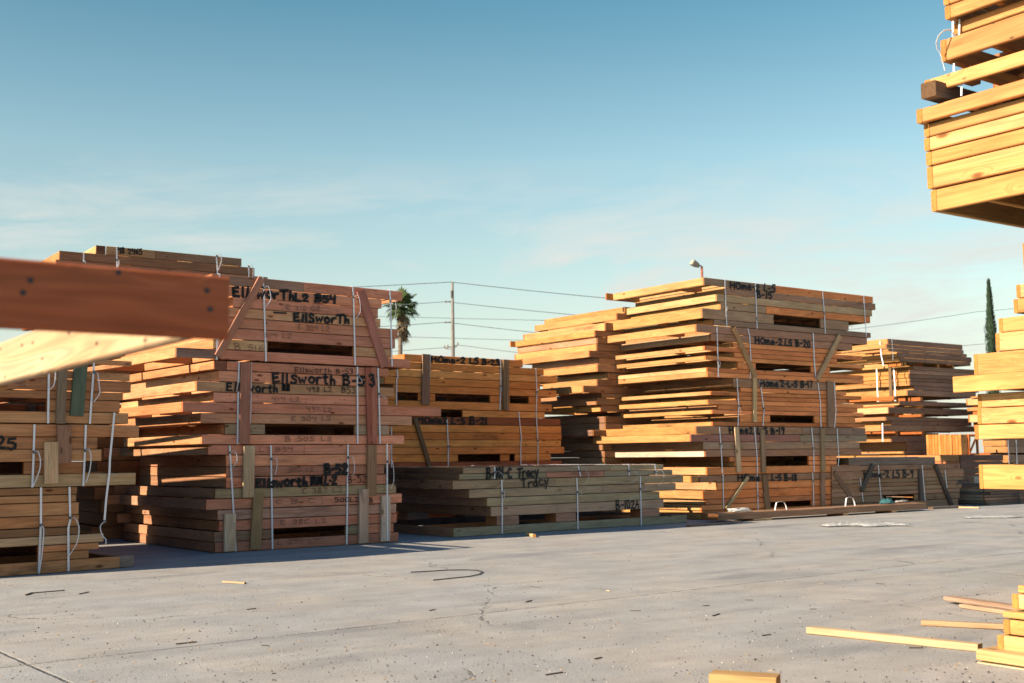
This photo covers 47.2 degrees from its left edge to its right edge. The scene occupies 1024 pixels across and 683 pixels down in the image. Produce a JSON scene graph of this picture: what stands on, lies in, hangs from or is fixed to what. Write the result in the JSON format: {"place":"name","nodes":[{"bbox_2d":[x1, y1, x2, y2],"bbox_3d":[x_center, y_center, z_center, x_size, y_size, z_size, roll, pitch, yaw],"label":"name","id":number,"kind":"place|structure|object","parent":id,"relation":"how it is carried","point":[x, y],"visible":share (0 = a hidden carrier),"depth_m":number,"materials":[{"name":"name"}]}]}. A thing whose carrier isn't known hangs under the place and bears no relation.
{"place":"outdoors","nodes":[
{"label":"outdoors","id":0,"kind":"place"},
{"bbox_2d":[0,457,1023,682],"bbox_3d":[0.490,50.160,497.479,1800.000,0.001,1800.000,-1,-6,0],"label":"ground","id":1,"kind":"structure","parent":0,"point":[680,560],"depth_m":9.48,"materials":[{"name":"concrete"}]},
{"bbox_2d":[33,590,64,592],"bbox_3d":[-4.274,2.307,10.829,0.290,0.008,0.013,5,-8,-42],"label":"splinter","id":2,"kind":"object","parent":1,"relation":"on","point":[48,591],"visible":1,"depth_m":10.82,"materials":[{"name":"brown wood"}]},
{"bbox_2d":[0,486,133,576],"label":"lumber bundle","id":3,"kind":"object","parent":1,"relation":"on","point":[36,523],"visible":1,"depth_m":12.70,"materials":[{"name":"brown wood"}]},
{"bbox_2d":[0,413,138,544],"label":"lumber bundle","id":4,"kind":"object","parent":3,"relation":"on","point":[38,455],"visible":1,"depth_m":12.79,"materials":[{"name":"brown wood"}]},
{"bbox_2d":[0,360,131,424],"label":"lumber bundle","id":5,"kind":"object","parent":4,"relation":"on","point":[84,395],"visible":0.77,"depth_m":13.00,"materials":[{"name":"brown wood"}]},
{"bbox_2d":[63,437,168,538],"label":"lumber bundle","id":6,"kind":"object","parent":1,"relation":"on","point":[90,500],"visible":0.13,"depth_m":18.18,"materials":[{"name":"brown wood"}]},
{"bbox_2d":[22,330,191,418],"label":"lumber bundle","id":7,"kind":"object","parent":6,"relation":"on","point":[117,371],"depth_m":18.49,"materials":[{"name":"brown wood"}]},
{"bbox_2d":[32,245,267,330],"bbox_3d":[-6.303,-0.802,19.949,3.468,1.162,2.695,3,-7,-35],"label":"lumber bundle","id":8,"kind":"object","parent":7,"relation":"on","point":[130,258],"visible":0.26,"depth_m":18.84,"materials":[{"name":"brown wood"}]},
{"bbox_2d":[222,581,245,583],"bbox_3d":[-2.707,2.346,11.429,0.290,0.018,0.030,-4,-6,30],"label":"stick","id":9,"kind":"object","parent":1,"relation":"on","point":[236,582],"visible":1,"depth_m":11.42,"materials":[{"name":"brown wood"}]},
{"bbox_2d":[103,444,401,552],"bbox_3d":[-3.859,2.235,17.225,3.228,1.406,3.459,4,-7,-38],"label":"lumber bundle","id":10,"kind":"object","parent":1,"relation":"on","point":[220,498],"visible":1,"depth_m":16.15,"materials":[{"name":"brown wood"}]},
{"bbox_2d":[117,361,440,446],"bbox_3d":[-3.720,1.020,17.635,4.028,1.112,3.598,4,-7,-38],"label":"lumber bundle","id":11,"kind":"object","parent":10,"relation":"on","point":[227,403],"visible":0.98,"depth_m":16.18,"materials":[{"name":"brown wood"}]},
{"bbox_2d":[107,273,409,370],"bbox_3d":[-3.913,-0.128,17.455,3.578,1.171,3.425,4,-7,-38],"label":"lumber bundle","id":12,"kind":"object","parent":11,"relation":"on","point":[284,322],"visible":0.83,"depth_m":16.27,"materials":[{"name":"brown wood"}]},
{"bbox_2d":[382,286,418,354],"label":"palm tree","id":13,"kind":"object","parent":1,"relation":"on","point":[402,312],"visible":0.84,"depth_m":105.37,"materials":[{"name":"green plant"}]},
{"bbox_2d":[411,569,482,580],"bbox_3d":[-0.596,2.388,12.036,0.703,0.010,0.942,1,-6,-19],"label":"black strap","id":14,"kind":"object","parent":1,"relation":"on","point":[449,570],"visible":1,"depth_m":12.33,"materials":[{"name":"black plastic"}]},
{"bbox_2d":[444,282,457,356],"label":"utility pole","id":15,"kind":"object","parent":1,"relation":"on","point":[452,346],"visible":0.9,"depth_m":100.53,"materials":[{"name":"wood"}]},
{"bbox_2d":[380,322,444,326],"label":"power line","id":16,"kind":"object","parent":15,"relation":"attached to","point":[412,324],"visible":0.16,"depth_m":100.62,"materials":[{"name":"metal"}]},
{"bbox_2d":[387,302,438,305],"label":"power line","id":17,"kind":"object","parent":15,"relation":"attached to","point":[416,303],"visible":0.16,"depth_m":100.79,"materials":[{"name":"metal"}]},
{"bbox_2d":[392,345,517,352],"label":"power line","id":18,"kind":"object","parent":15,"relation":"attached to","point":[455,347],"visible":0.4,"depth_m":100.41,"materials":[{"name":"metal"}]},
{"bbox_2d":[421,337,503,339],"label":"power line","id":19,"kind":"object","parent":15,"relation":"attached to","point":[462,338],"visible":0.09,"depth_m":170.85,"materials":[{"name":"metal"}]},
{"bbox_2d":[360,282,602,297],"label":"power line","id":20,"kind":"object","parent":15,"relation":"attached to","point":[481,285],"visible":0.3,"depth_m":100.93,"materials":[{"name":"metal"}]},
{"bbox_2d":[454,323,536,332],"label":"power line","id":21,"kind":"object","parent":15,"relation":"attached to","point":[496,328],"visible":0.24,"depth_m":100.58,"materials":[{"name":"metal"}]},
{"bbox_2d":[454,302,572,314],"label":"power line","id":22,"kind":"object","parent":15,"relation":"attached to","point":[516,309],"visible":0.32,"depth_m":100.74,"materials":[{"name":"metal"}]},
{"bbox_2d":[378,316,852,326],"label":"power line","id":23,"kind":"object","parent":15,"relation":"attached to","point":[462,318],"visible":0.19,"depth_m":171.14,"materials":[{"name":"metal"}]},
{"bbox_2d":[364,410,563,518],"bbox_3d":[-1.431,2.480,23.479,4.229,2.111,2.781,4,-7,-39],"label":"lumber bundle","id":24,"kind":"object","parent":1,"relation":"on","point":[475,438],"visible":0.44,"depth_m":22.54,"materials":[{"name":"brown wood"}]},
{"bbox_2d":[379,354,556,412],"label":"lumber bundle","id":25,"kind":"object","parent":24,"relation":"on","point":[448,384],"visible":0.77,"depth_m":22.54,"materials":[{"name":"brown wood"}]},
{"bbox_2d":[0,542,956,681],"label":"wood chips","id":26,"kind":"object","parent":1,"relation":"on","point":[486,643],"visible":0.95,"depth_m":7.55,"materials":[{"name":"brown wood"}]},
{"bbox_2d":[1,534,1016,682],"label":"grit","id":27,"kind":"object","parent":1,"relation":"on","point":[500,632],"visible":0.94,"depth_m":7.46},
{"bbox_2d":[526,532,535,536],"bbox_3d":[0.286,2.927,17.770,0.050,0.045,0.503,1,-6,-11],"label":"offcut","id":28,"kind":"object","parent":1,"relation":"on","point":[530,534],"visible":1,"depth_m":17.71,"materials":[{"name":"brown wood"}]},
{"bbox_2d":[386,475,686,536],"bbox_3d":[0.202,2.781,20.441,5.183,0.871,2.997,4,-7,-39],"label":"lumber bundle","id":29,"kind":"object","parent":1,"relation":"on","point":[477,507],"visible":0.93,"depth_m":19.16,"materials":[{"name":"brown wood"}]},
{"bbox_2d":[384,464,671,487],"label":"lumber bundle","id":30,"kind":"object","parent":29,"relation":"on","point":[495,472],"visible":0.99,"depth_m":19.03,"materials":[{"name":"brown wood"}]},
{"bbox_2d":[542,413,685,511],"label":"lumber bundle","id":31,"kind":"object","parent":1,"relation":"on","point":[578,432],"visible":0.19,"depth_m":24.39,"materials":[{"name":"brown wood"}]},
{"bbox_2d":[540,373,679,414],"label":"lumber bundle","id":32,"kind":"object","parent":31,"relation":"on","point":[589,394],"visible":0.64,"depth_m":24.33,"materials":[{"name":"brown wood"}]},
{"bbox_2d":[510,307,688,376],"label":"lumber bundle","id":33,"kind":"object","parent":32,"relation":"on","point":[573,345],"visible":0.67,"depth_m":24.75,"materials":[{"name":"brown wood"}]},
{"bbox_2d":[690,260,702,277],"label":"floodlight","id":34,"kind":"object","parent":1,"relation":"on","point":[694,263],"visible":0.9,"depth_m":42.37,"materials":[{"name":"white metal"}]},
{"bbox_2d":[686,521,741,526],"bbox_3d":[3.511,3.153,20.315,0.090,0.032,1.550,-6,-8,45],"label":"scrap board","id":35,"kind":"object","parent":1,"relation":"on","point":[705,524],"visible":1,"depth_m":20.21,"materials":[{"name":"brown wood"}]},
{"bbox_2d":[611,471,859,519],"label":"lumber bundle","id":36,"kind":"object","parent":1,"relation":"on","point":[693,496],"visible":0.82,"depth_m":22.62,"materials":[{"name":"brown wood"}]},
{"bbox_2d":[593,426,866,474],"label":"lumber bundle","id":37,"kind":"object","parent":36,"relation":"on","point":[708,450],"visible":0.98,"depth_m":23.03,"materials":[{"name":"brown wood"}]},
{"bbox_2d":[615,377,864,428],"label":"lumber bundle","id":38,"kind":"object","parent":37,"relation":"on","point":[736,402],"visible":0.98,"depth_m":23.40,"materials":[{"name":"brown wood"}]},
{"bbox_2d":[605,324,866,385],"bbox_3d":[4.646,0.389,24.547,5.251,1.024,2.834,4,-7,-36],"label":"lumber bundle","id":39,"kind":"object","parent":38,"relation":"on","point":[717,352],"visible":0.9,"depth_m":23.39,"materials":[{"name":"brown wood"}]},
{"bbox_2d":[605,277,875,337],"bbox_3d":[4.869,-0.533,24.814,5.332,0.946,2.847,4,-7,-36],"label":"lumber bundle","id":40,"kind":"object","parent":39,"relation":"on","point":[719,302],"visible":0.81,"depth_m":23.58,"materials":[{"name":"brown wood"}]},
{"bbox_2d":[709,670,780,682],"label":"offcut","id":41,"kind":"object","parent":1,"relation":"on","point":[722,676],"visible":1,"depth_m":5.96,"materials":[{"name":"brown wood"}]},
{"bbox_2d":[702,502,926,520],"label":"timber beam","id":42,"kind":"structure","parent":1,"relation":"on","point":[756,515],"depth_m":22.34,"materials":[{"name":"brown wood"}]},
{"bbox_2d":[728,508,751,511],"bbox_3d":[4.118,3.044,21.246,0.596,0.067,0.229,4,-7,-36],"label":"strap tangle","id":43,"kind":"object","parent":42,"relation":"on","point":[738,510],"visible":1,"depth_m":21.14,"materials":[{"name":"white plastic"}]},
{"bbox_2d":[879,498,895,503],"bbox_3d":[7.709,3.266,24.102,0.372,0.119,0.296,4,-7,-36],"label":"cloth rag","id":44,"kind":"object","parent":42,"relation":"on","point":[886,500],"visible":1,"depth_m":24.02,"materials":[{"name":"teal fabric"}]},
{"bbox_2d":[819,521,869,526],"bbox_3d":[5.625,3.023,19.522,0.983,0.082,0.412,0,-6,-8],"label":"plastic sheet","id":45,"kind":"object","parent":1,"relation":"on","point":[846,523],"visible":0.88,"depth_m":19.43,"materials":[{"name":"white plastic"}]},
{"bbox_2d":[779,463,963,506],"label":"lumber bundle","id":46,"kind":"object","parent":1,"relation":"on","point":[930,485],"visible":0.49,"depth_m":25.34,"materials":[{"name":"brown wood"}]},
{"bbox_2d":[791,457,934,464],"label":"timber platform","id":47,"kind":"structure","parent":46,"relation":"on","point":[884,460],"depth_m":25.13,"materials":[{"name":"brown wood"}]},
{"bbox_2d":[860,522,913,525],"bbox_3d":[6.181,3.019,19.432,0.875,0.067,0.382,0,-6,-8],"label":"plastic sheet","id":48,"kind":"object","parent":1,"relation":"on","point":[883,524],"visible":1,"depth_m":19.35,"materials":[{"name":"white plastic"}]},
{"bbox_2d":[806,626,982,651],"bbox_3d":[2.415,1.895,7.496,1.150,0.045,0.075,-6,-8,43],"label":"scrap board","id":49,"kind":"object","parent":1,"relation":"on","point":[908,640],"visible":0.95,"depth_m":7.44,"materials":[{"name":"brown wood"}]},
{"bbox_2d":[829,396,974,496],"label":"lumber bundle","id":50,"kind":"object","parent":1,"relation":"on","point":[901,427],"visible":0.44,"depth_m":32.91,"materials":[{"name":"brown wood"}]},
{"bbox_2d":[828,364,978,401],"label":"lumber bundle","id":51,"kind":"object","parent":50,"relation":"on","point":[929,383],"visible":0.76,"depth_m":33.55,"materials":[{"name":"brown wood"}]},
{"bbox_2d":[835,339,971,370],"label":"lumber bundle","id":52,"kind":"object","parent":51,"relation":"on","point":[882,354],"visible":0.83,"depth_m":33.30,"materials":[{"name":"brown wood"}]},
{"bbox_2d":[928,505,959,508],"bbox_3d":[9.363,3.582,25.347,0.939,0.050,0.140,3,-7,-30],"label":"scrap board","id":53,"kind":"object","parent":1,"relation":"on","point":[942,507],"visible":1,"depth_m":25.23,"materials":[{"name":"brown wood"}]},
{"bbox_2d":[905,454,1002,497],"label":"lumber bundle","id":54,"kind":"object","parent":1,"relation":"on","point":[969,464],"visible":0.23,"depth_m":30.25,"materials":[{"name":"brown wood"}]},
{"bbox_2d":[926,434,978,454],"bbox_3d":[12.017,2.827,32.017,0.788,0.594,1.081,4,-7,-36],"label":"board crate","id":55,"kind":"object","parent":54,"relation":"on","point":[950,444],"visible":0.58,"depth_m":31.70,"materials":[{"name":"brown wood"}]},
{"bbox_2d":[921,620,1003,629],"bbox_3d":[3.106,1.951,8.085,0.541,0.036,0.060,-3,-6,26],"label":"scrap board","id":56,"kind":"object","parent":1,"relation":"on","point":[977,625],"visible":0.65,"depth_m":8.06,"materials":[{"name":"brown wood"}]},
{"bbox_2d":[957,481,979,487],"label":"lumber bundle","id":57,"kind":"object","parent":1,"relation":"on","point":[966,483],"visible":0.09,"depth_m":28.87,"materials":[{"name":"brown wood"}]},
{"bbox_2d":[959,506,979,507],"bbox_3d":[9.877,3.586,25.361,0.414,0.035,0.090,-4,-7,31],"label":"scrap board","id":58,"kind":"object","parent":1,"relation":"on","point":[967,507],"visible":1,"depth_m":25.36,"materials":[{"name":"brown wood"}]},
{"bbox_2d":[943,596,1015,609],"bbox_3d":[3.660,2.022,9.065,0.100,0.035,0.769,2,-6,-25],"label":"scrap board","id":59,"kind":"object","parent":1,"relation":"on","point":[986,603],"visible":0.81,"depth_m":9.08,"materials":[{"name":"brown wood"}]},
{"bbox_2d":[959,604,1008,613],"bbox_3d":[3.623,2.022,8.829,0.070,0.030,0.618,2,-6,-24],"label":"scrap board","id":60,"kind":"object","parent":1,"relation":"on","point":[983,608],"visible":0.81,"depth_m":8.89,"materials":[{"name":"brown wood"}]},
{"bbox_2d":[952,486,1023,504],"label":"lumber bundle","id":61,"kind":"object","parent":1,"relation":"on","point":[973,495],"visible":0.7,"depth_m":26.92,"materials":[{"name":"brown wood"}]},
{"bbox_2d":[969,476,979,482],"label":"pale block","id":62,"kind":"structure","parent":61,"relation":"on","point":[973,479],"depth_m":27.27,"materials":[{"name":"grey wood"}]},
{"bbox_2d":[962,515,1019,517],"bbox_3d":[8.841,3.209,21.568,1.135,0.052,0.350,0,-6,-8],"label":"plastic sheet","id":63,"kind":"object","parent":1,"relation":"on","point":[991,516],"visible":1,"depth_m":21.47,"materials":[{"name":"white plastic"}]},
{"bbox_2d":[984,279,1000,393],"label":"cypress tree","id":64,"kind":"object","parent":1,"relation":"on","point":[991,329],"visible":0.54,"depth_m":82.32,"materials":[{"name":"green plant"}]},
{"bbox_2d":[972,434,1023,463],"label":"lumber bundle","id":65,"kind":"object","parent":1,"relation":"on","point":[1009,450],"visible":0.38,"depth_m":32.27,"materials":[{"name":"brown wood"}]},
{"bbox_2d":[966,396,996,427],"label":"lumber bundle","id":66,"kind":"object","parent":65,"relation":"on","point":[974,404],"visible":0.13,"depth_m":33.13,"materials":[{"name":"brown wood"}]},
{"bbox_2d":[976,646,1023,669],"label":"ground boards","id":67,"kind":"object","parent":1,"relation":"on","point":[994,655],"visible":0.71,"depth_m":6.63,"materials":[{"name":"brown wood"}]},
{"bbox_2d":[997,585,1023,651],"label":"lumber bundle","id":68,"kind":"object","parent":67,"relation":"on","point":[1011,638],"visible":0.94,"depth_m":6.73,"materials":[{"name":"yellow wood"}]},
{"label":"lumber bundle","id":69,"kind":"object","parent":68,"relation":"on","visible":0},
{"bbox_2d":[916,0,1023,227],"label":"lumber bundle","id":70,"kind":"object","parent":69,"relation":"on","point":[975,163],"visible":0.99,"depth_m":7.14,"materials":[{"name":"brown wood"}]},
{"bbox_2d":[921,80,1009,111],"bbox_3d":[3.176,-1.515,7.653,1.500,0.098,0.106,3,-7,-35],"label":"spacer timber","id":71,"kind":"object","parent":70,"relation":"on","point":[936,91],"visible":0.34,"depth_m":7.25,"materials":[{"name":"brown wood"}]},
{"bbox_2d":[0,0,1023,461],"label":"sky","id":72,"kind":"structure","parent":0,"point":[595,148],"materials":[{"name":"blue"}]},
{"bbox_2d":[849,308,1013,329],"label":"power line","id":73,"kind":"object","parent":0,"point":[927,319],"visible":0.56,"depth_m":150.93,"materials":[{"name":"metal"}]},
{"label":"lumber bundle","id":74,"kind":"object","parent":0,"visible":0},
{"bbox_2d":[979,464,1023,489],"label":"lumber bundle","id":75,"kind":"object","parent":74,"relation":"on","point":[1001,476],"visible":1,"depth_m":10.67,"materials":[{"name":"yellow wood"}]},
{"bbox_2d":[953,372,1023,438],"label":"lumber bundle","id":76,"kind":"object","parent":75,"relation":"on","point":[1004,411],"visible":1,"depth_m":10.71,"materials":[{"name":"yellow wood"}]},
{"bbox_2d":[973,243,1023,374],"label":"lumber bundle","id":77,"kind":"object","parent":76,"relation":"on","point":[1007,356],"visible":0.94,"depth_m":10.66,"materials":[{"name":"yellow wood"}]},
{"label":"lumber bundle","id":78,"kind":"object","parent":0,"visible":0},
{"bbox_2d":[0,257,229,389],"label":"panel frame","id":79,"kind":"object","parent":78,"relation":"on","point":[73,315],"visible":1,"depth_m":2.52,"materials":[{"name":"brown wood"}]}
]}

